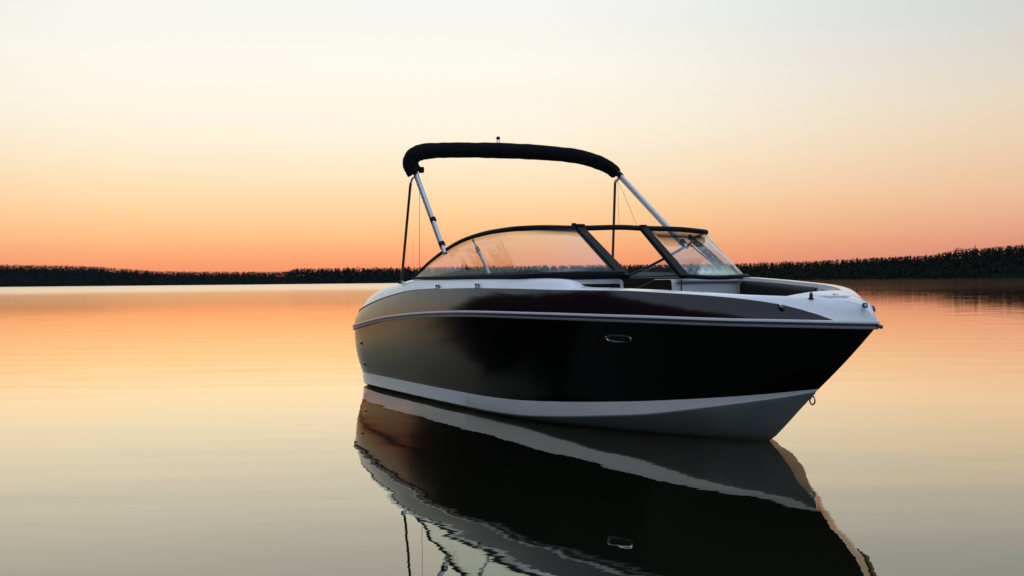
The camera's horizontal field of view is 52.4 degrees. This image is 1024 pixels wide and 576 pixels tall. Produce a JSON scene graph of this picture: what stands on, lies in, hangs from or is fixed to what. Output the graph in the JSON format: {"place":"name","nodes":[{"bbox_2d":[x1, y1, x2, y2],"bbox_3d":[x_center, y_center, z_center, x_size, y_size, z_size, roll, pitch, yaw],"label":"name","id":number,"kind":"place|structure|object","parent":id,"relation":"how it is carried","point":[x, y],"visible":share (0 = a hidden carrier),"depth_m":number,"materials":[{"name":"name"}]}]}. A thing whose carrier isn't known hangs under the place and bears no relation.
{"place":"outdoors","nodes":[
{"label":"outdoors","id":0,"kind":"place"},
{"bbox_2d":[0,278,1023,575],"bbox_3d":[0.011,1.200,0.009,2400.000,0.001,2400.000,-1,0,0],"label":"water","id":1,"kind":"structure","parent":0,"point":[208,430],"depth_m":6.86,"materials":[{"name":"orange liquid"}]},
{"bbox_2d":[0,264,293,285],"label":"wood","id":2,"kind":"object","parent":1,"relation":"on","point":[251,277],"visible":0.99,"depth_m":563.43,"materials":[{"name":"black plant"}]},
{"bbox_2d":[288,263,715,283],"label":"wood","id":3,"kind":"object","parent":1,"relation":"on","point":[380,274],"visible":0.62,"depth_m":656.00,"materials":[{"name":"black plant"}]},
{"bbox_2d":[352,136,882,440],"bbox_3d":[0.635,0.064,9.870,2.540,3.270,7.196,-1,1,-29],"label":"motorboat","id":4,"kind":"object","parent":1,"relation":"on","point":[721,349],"visible":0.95,"depth_m":8.19,"materials":[{"name":"black plastic"}]},
{"bbox_2d":[726,244,1023,278],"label":"wood","id":5,"kind":"object","parent":1,"relation":"on","point":[885,264],"visible":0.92,"depth_m":596.95,"materials":[{"name":"black plant"}]},
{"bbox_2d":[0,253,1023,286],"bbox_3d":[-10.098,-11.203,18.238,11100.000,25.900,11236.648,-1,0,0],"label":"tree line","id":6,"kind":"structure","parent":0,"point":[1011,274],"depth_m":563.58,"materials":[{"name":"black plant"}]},
{"bbox_2d":[0,0,1023,275],"label":"sky","id":7,"kind":"structure","parent":0,"point":[241,136],"materials":[{"name":"orange"}]}
]}

